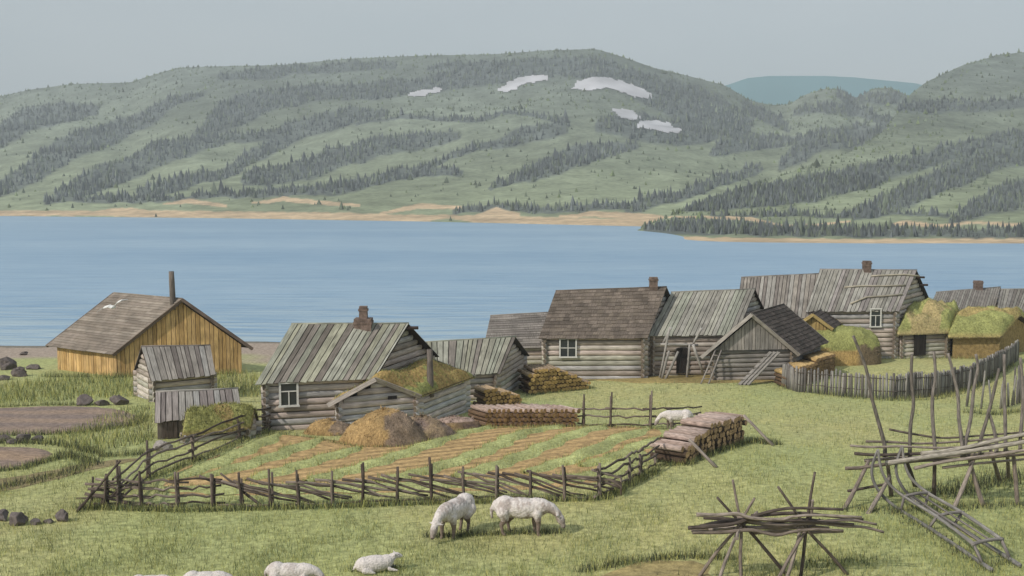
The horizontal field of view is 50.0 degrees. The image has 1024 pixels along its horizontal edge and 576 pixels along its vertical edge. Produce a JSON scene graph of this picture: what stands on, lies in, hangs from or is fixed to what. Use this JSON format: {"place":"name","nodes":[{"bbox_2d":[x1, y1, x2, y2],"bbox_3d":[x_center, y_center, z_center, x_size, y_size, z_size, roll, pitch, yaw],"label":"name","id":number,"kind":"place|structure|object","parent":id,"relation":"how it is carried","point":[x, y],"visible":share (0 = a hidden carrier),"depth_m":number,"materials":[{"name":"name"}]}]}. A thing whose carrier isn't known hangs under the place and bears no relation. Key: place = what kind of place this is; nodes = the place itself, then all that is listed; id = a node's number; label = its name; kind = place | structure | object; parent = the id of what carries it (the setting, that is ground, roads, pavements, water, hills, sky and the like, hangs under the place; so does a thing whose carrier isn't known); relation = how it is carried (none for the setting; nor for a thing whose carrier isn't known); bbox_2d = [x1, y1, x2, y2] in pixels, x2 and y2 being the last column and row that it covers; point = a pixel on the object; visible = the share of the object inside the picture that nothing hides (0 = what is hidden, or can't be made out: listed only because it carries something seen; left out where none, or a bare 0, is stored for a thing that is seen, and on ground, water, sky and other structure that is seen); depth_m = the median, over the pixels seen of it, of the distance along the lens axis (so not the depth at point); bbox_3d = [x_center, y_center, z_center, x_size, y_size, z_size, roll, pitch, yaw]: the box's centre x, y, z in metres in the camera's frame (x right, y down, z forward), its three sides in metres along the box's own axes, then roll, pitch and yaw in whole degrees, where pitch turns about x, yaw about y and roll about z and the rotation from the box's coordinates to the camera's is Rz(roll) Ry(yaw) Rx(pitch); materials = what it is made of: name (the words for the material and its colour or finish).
{"place":"outdoors","nodes":[
{"label":"outdoors","id":0,"kind":"place"},
{"bbox_2d":[163,425,661,495],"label":"ploughed field","id":1,"kind":"structure","parent":0,"point":[449,449],"depth_m":35.72,"materials":[{"name":"brown soil"}]},
{"bbox_2d":[159,424,659,494],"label":"grass strips","id":2,"kind":"object","parent":1,"relation":"on","point":[598,447],"depth_m":34.71,"materials":[{"name":"green plant"}]},
{"bbox_2d":[468,403,580,425],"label":"woodpile","id":3,"kind":"object","parent":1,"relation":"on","point":[516,414],"visible":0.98,"depth_m":42.12,"materials":[{"name":"brown wood"}]},
{"bbox_2d":[0,49,907,225],"bbox_3d":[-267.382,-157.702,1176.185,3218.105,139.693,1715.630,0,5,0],"label":"hill","id":4,"kind":"structure","parent":0,"point":[431,202],"depth_m":711.12,"materials":[{"name":"green plant"}]},
{"bbox_2d":[408,87,441,96],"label":"snow patch","id":5,"kind":"object","parent":4,"relation":"on","point":[423,92],"visible":1,"depth_m":874.67,"materials":[{"name":"white snow"}]},
{"bbox_2d":[0,48,907,220],"bbox_3d":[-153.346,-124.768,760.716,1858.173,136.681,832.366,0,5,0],"label":"forest","id":6,"kind":"object","parent":4,"relation":"on","point":[576,158],"visible":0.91,"depth_m":749.18,"materials":[{"name":"green plant"}]},
{"bbox_2d":[498,75,547,91],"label":"snow patch","id":7,"kind":"object","parent":4,"relation":"on","point":[514,84],"visible":1,"depth_m":880.77,"materials":[{"name":"white snow"}]},
{"bbox_2d":[571,77,651,98],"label":"snow patch","id":8,"kind":"object","parent":4,"relation":"on","point":[592,83],"visible":0.99,"depth_m":849.90,"materials":[{"name":"white snow"}]},
{"bbox_2d":[612,108,640,119],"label":"snow patch","id":9,"kind":"object","parent":4,"relation":"on","point":[627,114],"visible":0.98,"depth_m":769.09,"materials":[{"name":"white snow"}]},
{"bbox_2d":[637,120,681,132],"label":"snow patch","id":10,"kind":"object","parent":4,"relation":"on","point":[666,127],"visible":0.98,"depth_m":717.77,"materials":[{"name":"white snow"}]},
{"bbox_2d":[0,341,1023,575],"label":"ground","id":11,"kind":"structure","parent":0,"point":[256,358],"depth_m":28.59,"materials":[{"name":"green plant"}]},
{"bbox_2d":[0,509,8,521],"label":"rock","id":12,"kind":"object","parent":11,"relation":"on","point":[4,513],"visible":0.96,"depth_m":27.17,"materials":[{"name":"stone"}]},
{"bbox_2d":[0,357,16,369],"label":"rock","id":13,"kind":"object","parent":11,"relation":"on","point":[7,363],"visible":0.82,"depth_m":63.15,"materials":[{"name":"stone"}]},
{"bbox_2d":[9,512,27,525],"bbox_3d":[-12.099,5.676,26.897,0.452,0.424,0.411,3,6,27],"label":"rock","id":14,"kind":"object","parent":11,"relation":"on","point":[19,518],"visible":0.92,"depth_m":26.73,"materials":[{"name":"stone"}]},
{"bbox_2d":[11,366,26,376],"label":"rock","id":15,"kind":"object","parent":11,"relation":"on","point":[19,371],"visible":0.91,"depth_m":60.33,"materials":[{"name":"stone"}]},
{"bbox_2d":[0,447,51,467],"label":"mud flat","id":16,"kind":"structure","parent":11,"relation":"on","point":[10,455],"depth_m":35.63,"materials":[{"name":"brown soil"}]},
{"bbox_2d":[55,509,68,521],"bbox_3d":[-11.163,5.699,27.238,0.267,0.424,0.370,-4,7,-40],"label":"rock","id":17,"kind":"object","parent":11,"relation":"on","point":[61,515],"visible":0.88,"depth_m":27.18,"materials":[{"name":"stone"}]},
{"bbox_2d":[0,406,136,434],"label":"mud flat","id":18,"kind":"structure","parent":11,"relation":"on","point":[27,419],"depth_m":45.01,"materials":[{"name":"brown soil"}]},
{"bbox_2d":[0,458,142,491],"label":"footpath","id":19,"kind":"structure","parent":11,"relation":"on","point":[108,463],"depth_m":32.77,"materials":[{"name":"brown soil"}]},
{"bbox_2d":[76,394,93,405],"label":"rock","id":20,"kind":"object","parent":11,"relation":"on","point":[84,399],"visible":0.88,"depth_m":48.85,"materials":[{"name":"stone"}]},
{"bbox_2d":[75,460,139,512],"bbox_3d":[-10.689,5.110,29.166,1.716,1.406,1.686,-2,5,-21],"label":"brushwood barrier","id":21,"kind":"object","parent":11,"relation":"on","point":[91,495],"visible":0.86,"depth_m":28.68,"materials":[{"name":"brown plant"}]},
{"bbox_2d":[109,395,128,404],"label":"rock","id":22,"kind":"object","parent":11,"relation":"on","point":[117,399],"visible":0.92,"depth_m":48.86,"materials":[{"name":"stone"}]},
{"bbox_2d":[45,271,252,376],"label":"barn","id":23,"kind":"structure","parent":11,"relation":"on","point":[104,340],"depth_m":61.09,"materials":[{"name":"brown wood"}]},
{"bbox_2d":[93,471,224,508],"bbox_3d":[-9.261,5.316,28.739,3.395,1.133,0.432,0,5,-5],"label":"rail fence","id":24,"kind":"object","parent":11,"relation":"on","point":[176,481],"visible":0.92,"depth_m":28.68,"materials":[{"name":"brown wood"}]},
{"bbox_2d":[153,440,172,450],"bbox_3d":[-11.824,5.348,37.011,0.650,0.423,0.616,4,7,40],"label":"boulder","id":25,"kind":"object","parent":11,"relation":"on","point":[158,443],"visible":0.55,"depth_m":36.87,"materials":[{"name":"stone"}]},
{"bbox_2d":[133,344,216,401],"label":"storehouse","id":26,"kind":"structure","parent":11,"relation":"on","point":[167,367],"depth_m":50.95,"materials":[{"name":"grey wood"}]},
{"bbox_2d":[114,407,271,506],"bbox_3d":[-10.116,4.993,35.125,0.896,2.149,13.482,0,5,5],"label":"rail fence","id":27,"kind":"object","parent":11,"relation":"on","point":[147,461],"visible":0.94,"depth_m":33.97,"materials":[{"name":"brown wood"}]},
{"bbox_2d":[154,387,240,438],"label":"shed","id":28,"kind":"structure","parent":11,"relation":"on","point":[171,406],"depth_m":39.61,"materials":[{"name":"grey wood"}]},
{"bbox_2d":[162,420,177,438],"bbox_3d":[-12.187,5.024,39.092,0.517,0.641,0.030,-2,6,-26],"label":"door","id":29,"kind":"structure","parent":28,"relation":"in","point":[169,430],"depth_m":39.08,"materials":[{"name":"brown wood"}]},
{"bbox_2d":[183,570,231,575],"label":"sheep","id":30,"kind":"object","parent":11,"relation":"on","point":[206,573],"visible":1,"depth_m":21.10},
{"bbox_2d":[179,401,261,443],"bbox_3d":[-10.392,4.811,39.286,3.180,1.602,1.057,-3,6,-31],"label":"hut","id":31,"kind":"object","parent":11,"relation":"on","point":[197,419],"visible":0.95,"depth_m":38.98,"materials":[{"name":"plant"}]},
{"bbox_2d":[220,473,261,506],"bbox_3d":[-7.122,5.344,28.957,1.268,0.891,0.104,1,5,13],"label":"prop pole","id":32,"kind":"object","parent":11,"relation":"on","point":[244,493],"visible":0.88,"depth_m":28.91,"materials":[{"name":"brown wood"}]},
{"bbox_2d":[264,561,324,575],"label":"sheep","id":33,"kind":"object","parent":11,"relation":"on","point":[277,568],"visible":1,"depth_m":21.37},
{"bbox_2d":[303,416,348,435],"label":"hay heap","id":34,"kind":"object","parent":11,"relation":"on","point":[326,427],"visible":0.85,"depth_m":40.28,"materials":[{"name":"yellow plant"}]},
{"bbox_2d":[255,306,438,429],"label":"log house","id":35,"kind":"structure","parent":11,"relation":"on","point":[310,371],"depth_m":42.74,"materials":[{"name":"grey wood"}]},
{"bbox_2d":[278,381,299,407],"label":"window","id":36,"kind":"structure","parent":35,"relation":"in","point":[288,392],"depth_m":41.68,"materials":[{"name":"paint"}]},
{"bbox_2d":[353,550,401,573],"bbox_3d":[-2.802,5.741,22.922,1.046,0.386,0.417,-1,5,-14],"label":"sheep","id":37,"kind":"object","parent":11,"relation":"on","point":[372,563],"visible":0.98,"depth_m":22.81},
{"bbox_2d":[339,407,426,446],"bbox_3d":[-4.580,4.937,38.774,2.966,1.564,2.789,-4,6,-38],"label":"hay heap","id":38,"kind":"object","parent":11,"relation":"on","point":[388,427],"visible":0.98,"depth_m":38.05,"materials":[{"name":"brown plant"}]},
{"bbox_2d":[326,349,475,424],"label":"sauna","id":39,"kind":"structure","parent":11,"relation":"on","point":[431,386],"depth_m":43.22,"materials":[{"name":"grey wood"}]},
{"bbox_2d":[199,457,621,508],"bbox_3d":[-2.672,5.178,29.151,11.217,1.334,0.793,0,5,-3],"label":"rail fence","id":40,"kind":"object","parent":11,"relation":"on","point":[297,484],"visible":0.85,"depth_m":29.12,"materials":[{"name":"brown wood"}]},
{"bbox_2d":[411,410,456,439],"bbox_3d":[-3.308,4.977,39.688,2.782,1.336,2.142,0,5,0],"label":"hay heap","id":41,"kind":"object","parent":11,"relation":"on","point":[430,427],"visible":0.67,"depth_m":39.21,"materials":[{"name":"brown plant"}]},
{"bbox_2d":[429,493,475,539],"bbox_3d":[-1.388,5.381,25.674,0.592,0.937,1.782,3,6,30],"label":"sheep","id":42,"kind":"object","parent":11,"relation":"on","point":[461,506],"visible":1,"depth_m":25.47},
{"bbox_2d":[438,413,481,429],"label":"earth heap","id":43,"kind":"object","parent":11,"relation":"on","point":[458,422],"visible":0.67,"depth_m":41.27,"materials":[{"name":"soil"}]},
{"bbox_2d":[425,336,528,400],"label":"log shed","id":44,"kind":"structure","parent":11,"relation":"on","point":[497,362],"depth_m":51.81,"materials":[{"name":"grey wood"}]},
{"bbox_2d":[473,384,521,404],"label":"woodpile","id":45,"kind":"object","parent":11,"relation":"on","point":[487,394],"visible":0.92,"depth_m":48.48,"materials":[{"name":"yellow wood"}]},
{"bbox_2d":[486,312,547,364],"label":"log barn","id":46,"kind":"structure","parent":11,"relation":"on","point":[525,329],"depth_m":62.99,"materials":[{"name":"grey wood"}]},
{"bbox_2d":[490,495,565,535],"bbox_3d":[0.364,5.343,25.751,1.786,0.938,0.607,0,5,4],"label":"sheep","id":47,"kind":"object","parent":11,"relation":"on","point":[507,509],"visible":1,"depth_m":25.58},
{"bbox_2d":[517,364,590,393],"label":"woodpile","id":48,"kind":"object","parent":11,"relation":"on","point":[540,378],"visible":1,"depth_m":53.91,"materials":[{"name":"brown wood"}]},
{"bbox_2d":[539,277,669,378],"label":"log house","id":49,"kind":"structure","parent":11,"relation":"on","point":[600,333],"depth_m":59.01,"materials":[{"name":"grey wood"}]},
{"bbox_2d":[559,339,576,357],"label":"window","id":50,"kind":"structure","parent":49,"relation":"in","point":[567,347],"depth_m":58.67,"materials":[{"name":"paint"}]},
{"bbox_2d":[593,437,659,498],"bbox_3d":[3.382,5.069,31.201,0.290,1.232,5.186,2,6,26],"label":"rail fence","id":51,"kind":"object","parent":11,"relation":"on","point":[599,468],"visible":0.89,"depth_m":30.87,"materials":[{"name":"brown wood"}]},
{"bbox_2d":[577,391,701,427],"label":"rail fence","id":52,"kind":"object","parent":11,"relation":"on","point":[611,408],"visible":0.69,"depth_m":41.94,"materials":[{"name":"brown wood"}]},
{"bbox_2d":[602,560,709,575],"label":"footpath","id":53,"kind":"structure","parent":11,"relation":"on","point":[670,568],"depth_m":23.04,"materials":[{"name":"brown soil"}]},
{"bbox_2d":[654,409,693,428],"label":"sheep","id":54,"kind":"object","parent":11,"relation":"on","point":[670,416],"visible":0.84,"depth_m":41.25},
{"bbox_2d":[649,411,746,463],"bbox_3d":[6.155,4.883,35.951,1.360,1.178,5.915,3,6,30],"label":"woodpile","id":55,"kind":"object","parent":11,"relation":"on","point":[706,431],"visible":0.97,"depth_m":35.11,"materials":[{"name":"brown wood"}]},
{"bbox_2d":[688,439,717,467],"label":"prop pole","id":56,"kind":"object","parent":11,"relation":"on","point":[708,459],"visible":1,"depth_m":32.67,"materials":[{"name":"grey wood"}]},
{"bbox_2d":[649,288,763,375],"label":"log house","id":57,"kind":"structure","parent":11,"relation":"on","point":[716,315],"depth_m":60.26,"materials":[{"name":"grey wood"}]},
{"bbox_2d":[676,348,687,372],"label":"door","id":58,"kind":"structure","parent":57,"relation":"in","point":[682,356],"depth_m":59.63,"materials":[{"name":"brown wood"}]},
{"bbox_2d":[700,349,721,383],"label":"ladder","id":59,"kind":"object","parent":11,"relation":"on","point":[710,378],"visible":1,"depth_m":57.03,"materials":[{"name":"grey wood"}]},
{"bbox_2d":[698,479,786,575],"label":"trestle","id":60,"kind":"object","parent":11,"relation":"on","point":[735,538],"visible":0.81,"depth_m":22.07,"materials":[{"name":"brown wood"}]},
{"bbox_2d":[703,517,823,524],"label":"wooden pole","id":61,"kind":"object","parent":60,"relation":"on","point":[713,518],"visible":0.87,"depth_m":22.12,"materials":[{"name":"brown wood"}]},
{"bbox_2d":[688,507,843,529],"bbox_3d":[5.052,4.586,21.868,3.088,0.471,0.083,0,5,0],"label":"wooden pole","id":62,"kind":"object","parent":60,"relation":"on","point":[708,526],"visible":1,"depth_m":21.84,"materials":[{"name":"brown wood"}]},
{"bbox_2d":[696,512,861,520],"bbox_3d":[5.307,4.537,21.809,3.285,0.189,0.087,0,5,0],"label":"wooden pole","id":63,"kind":"object","parent":62,"relation":"on","point":[698,514],"visible":1,"depth_m":21.78,"materials":[{"name":"brown wood"}]},
{"bbox_2d":[692,528,843,536],"bbox_3d":[5.115,4.883,21.949,3.019,0.181,0.084,0,5,0],"label":"wooden pole","id":64,"kind":"object","parent":60,"relation":"on","point":[757,531],"visible":1,"depth_m":21.92,"materials":[{"name":"brown wood"}]},
{"bbox_2d":[700,518,853,525],"bbox_3d":[5.306,4.707,21.989,3.093,0.223,0.086,0,5,0],"label":"wooden pole","id":65,"kind":"object","parent":60,"relation":"on","point":[788,520],"visible":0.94,"depth_m":21.96,"materials":[{"name":"brown wood"}]},
{"bbox_2d":[751,511,863,519],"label":"wooden pole","id":66,"kind":"object","parent":60,"relation":"on","point":[782,513],"visible":0.5,"depth_m":22.23,"materials":[{"name":"brown wood"}]},
{"bbox_2d":[747,518,876,529],"bbox_3d":[6.010,4.755,22.104,2.674,0.237,0.085,0,5,0],"label":"wooden pole","id":67,"kind":"object","parent":60,"relation":"on","point":[832,520],"visible":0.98,"depth_m":22.07,"materials":[{"name":"brown wood"}]},
{"bbox_2d":[743,414,773,445],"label":"prop pole","id":68,"kind":"object","parent":11,"relation":"on","point":[758,430],"visible":1,"depth_m":37.25,"materials":[{"name":"grey wood"}]},
{"bbox_2d":[738,351,779,384],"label":"ramp","id":69,"kind":"structure","parent":11,"relation":"on","point":[759,368],"depth_m":56.82,"materials":[{"name":"grey wood"}]},
{"bbox_2d":[700,303,828,379],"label":"log barn","id":70,"kind":"structure","parent":11,"relation":"on","point":[748,342],"depth_m":58.07,"materials":[{"name":"grey wood"}]},
{"bbox_2d":[740,273,818,318],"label":"log barn","id":71,"kind":"structure","parent":11,"relation":"on","point":[793,292],"depth_m":68.77,"materials":[{"name":"grey wood"}]},
{"bbox_2d":[773,351,835,386],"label":"woodpile","id":72,"kind":"object","parent":11,"relation":"on","point":[822,360],"visible":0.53,"depth_m":59.01,"materials":[{"name":"yellow wood"}]},
{"bbox_2d":[777,472,848,575],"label":"trestle","id":73,"kind":"object","parent":11,"relation":"on","point":[793,552],"visible":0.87,"depth_m":22.07,"materials":[{"name":"brown wood"}]},
{"bbox_2d":[708,526,814,529],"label":"wooden pole","id":74,"kind":"object","parent":73,"relation":"on","point":[733,527],"visible":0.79,"depth_m":22.20,"materials":[{"name":"brown wood"}]},
{"bbox_2d":[753,530,843,534],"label":"wooden pole","id":75,"kind":"object","parent":73,"relation":"on","point":[782,531],"visible":0.41,"depth_m":22.37,"materials":[{"name":"brown wood"}]},
{"bbox_2d":[737,516,883,532],"bbox_3d":[5.991,4.745,22.048,2.972,0.374,0.087,0,5,0],"label":"wooden pole","id":76,"kind":"object","parent":73,"relation":"on","point":[800,524],"visible":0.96,"depth_m":22.02,"materials":[{"name":"brown wood"}]},
{"bbox_2d":[803,309,841,330],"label":"shed","id":77,"kind":"structure","parent":11,"relation":"on","point":[820,319],"depth_m":65.33,"materials":[{"name":"yellow wood"}]},
{"bbox_2d":[817,323,881,365],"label":"haystack","id":78,"kind":"object","parent":11,"relation":"on","point":[841,345],"visible":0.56,"depth_m":64.63,"materials":[{"name":"green plant"}]},
{"bbox_2d":[805,261,927,358],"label":"log house","id":79,"kind":"structure","parent":11,"relation":"on","point":[877,302],"depth_m":68.21,"materials":[{"name":"grey wood"}]},
{"bbox_2d":[869,308,881,326],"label":"window","id":80,"kind":"structure","parent":79,"relation":"in","point":[875,317],"depth_m":67.40,"materials":[{"name":"paint"}]},
{"bbox_2d":[781,339,1018,399],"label":"palisade","id":81,"kind":"object","parent":11,"relation":"on","point":[988,364],"visible":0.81,"depth_m":53.38,"materials":[{"name":"grey wood"}]},
{"bbox_2d":[896,297,959,358],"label":"hut","id":82,"kind":"object","parent":11,"relation":"on","point":[924,327],"visible":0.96,"depth_m":68.34,"materials":[{"name":"green plant"}]},
{"bbox_2d":[914,334,925,355],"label":"door","id":83,"kind":"structure","parent":82,"relation":"in","point":[919,340],"depth_m":67.98,"materials":[{"name":"grey wood"}]},
{"bbox_2d":[843,335,1023,513],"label":"drying rack","id":84,"kind":"object","parent":11,"relation":"on","point":[964,442],"visible":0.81,"depth_m":28.14,"materials":[{"name":"grey wood"}]},
{"bbox_2d":[850,442,1007,448],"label":"wooden pole","id":85,"kind":"object","parent":84,"relation":"on","point":[895,446],"visible":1,"depth_m":28.04,"materials":[{"name":"grey wood"}]},
{"bbox_2d":[845,453,1023,469],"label":"wooden pole","id":86,"kind":"object","parent":84,"relation":"on","point":[883,464],"visible":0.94,"depth_m":27.95,"materials":[{"name":"grey wood"}]},
{"bbox_2d":[864,450,1011,461],"bbox_3d":[11.427,4.327,28.441,4.586,0.377,0.088,0,5,0],"label":"wooden pole","id":87,"kind":"object","parent":84,"relation":"on","point":[894,457],"visible":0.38,"depth_m":28.41,"materials":[{"name":"grey wood"}]},
{"bbox_2d":[854,439,1023,456],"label":"wooden pole","id":88,"kind":"object","parent":84,"relation":"on","point":[884,454],"visible":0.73,"depth_m":28.10,"materials":[{"name":"grey wood"}]},
{"bbox_2d":[866,436,1023,444],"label":"wooden pole","id":89,"kind":"object","parent":84,"relation":"on","point":[913,443],"visible":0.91,"depth_m":28.28,"materials":[{"name":"grey wood"}]},
{"bbox_2d":[885,440,1023,465],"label":"wooden pole","id":90,"kind":"object","parent":84,"relation":"on","point":[940,455],"visible":1,"depth_m":27.81,"materials":[{"name":"grey wood"}]},
{"bbox_2d":[920,432,1023,454],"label":"wooden pole","id":91,"kind":"object","parent":90,"relation":"on","point":[982,443],"visible":1,"depth_m":27.87,"materials":[{"name":"grey wood"}]},
{"bbox_2d":[889,428,1023,438],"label":"wooden pole","id":92,"kind":"object","parent":84,"relation":"on","point":[905,432],"visible":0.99,"depth_m":28.37,"materials":[{"name":"grey wood"}]},
{"bbox_2d":[913,449,1023,469],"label":"wooden pole","id":93,"kind":"object","parent":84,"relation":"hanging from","point":[963,459],"visible":1,"depth_m":27.77,"materials":[{"name":"grey wood"}]},
{"bbox_2d":[942,458,1023,468],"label":"wooden pole","id":94,"kind":"object","parent":84,"relation":"on","point":[977,463],"visible":0.89,"depth_m":28.48,"materials":[{"name":"grey wood"}]},
{"bbox_2d":[870,446,1021,571],"bbox_3d":[10.121,5.011,25.288,1.537,1.518,5.568,-1,5,-8],"label":"sledge","id":95,"kind":"object","parent":11,"relation":"on","point":[941,517],"visible":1,"depth_m":25.74,"materials":[{"name":"grey wood"}]},
{"bbox_2d":[933,280,1000,309],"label":"log house","id":96,"kind":"structure","parent":11,"relation":"on","point":[978,295],"depth_m":86.29,"materials":[{"name":"grey wood"}]},
{"bbox_2d":[947,304,1023,358],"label":"hut","id":97,"kind":"object","parent":11,"relation":"on","point":[983,331],"visible":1,"depth_m":68.47,"materials":[{"name":"green plant"}]},
{"bbox_2d":[965,365,1020,408],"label":"palisade","id":98,"kind":"object","parent":11,"relation":"on","point":[1017,386],"visible":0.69,"depth_m":49.09,"materials":[{"name":"grey wood"}]},
{"bbox_2d":[998,288,1023,311],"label":"log barn","id":99,"kind":"structure","parent":11,"relation":"on","point":[1011,297],"depth_m":84.07,"materials":[{"name":"grey wood"}]},
{"bbox_2d":[0,216,1023,345],"bbox_3d":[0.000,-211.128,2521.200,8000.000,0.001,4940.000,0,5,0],"label":"lake water","id":100,"kind":"structure","parent":0,"point":[266,280],"depth_m":163.30,"materials":[{"name":"blue liquid"}]},
{"bbox_2d":[0,0,1023,95],"label":"sky","id":101,"kind":"structure","parent":0,"point":[43,43],"materials":[{"name":"grey"}]},
{"bbox_2d":[585,375,773,382],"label":"bare ground","id":102,"kind":"structure","parent":0,"point":[681,379],"depth_m":58.10,"materials":[{"name":"beige soil"}]},
{"bbox_2d":[659,327,703,378],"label":"porch frame","id":103,"kind":"object","parent":102,"relation":"on","point":[662,368],"visible":0.96,"depth_m":58.85,"materials":[{"name":"grey wood"}]},
{"bbox_2d":[725,76,921,104],"bbox_3d":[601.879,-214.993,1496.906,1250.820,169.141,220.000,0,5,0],"label":"mountain","id":104,"kind":"structure","parent":0,"point":[775,90],"depth_m":1581.93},
{"bbox_2d":[638,52,1023,242],"bbox_3d":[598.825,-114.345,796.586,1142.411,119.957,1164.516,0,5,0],"label":"hill","id":105,"kind":"structure","parent":0,"point":[953,121],"depth_m":475.79,"materials":[{"name":"green plant"}]},
{"bbox_2d":[641,49,1023,237],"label":"forest","id":106,"kind":"object","parent":105,"relation":"on","point":[801,188],"visible":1,"depth_m":376.33,"materials":[{"name":"green plant"}]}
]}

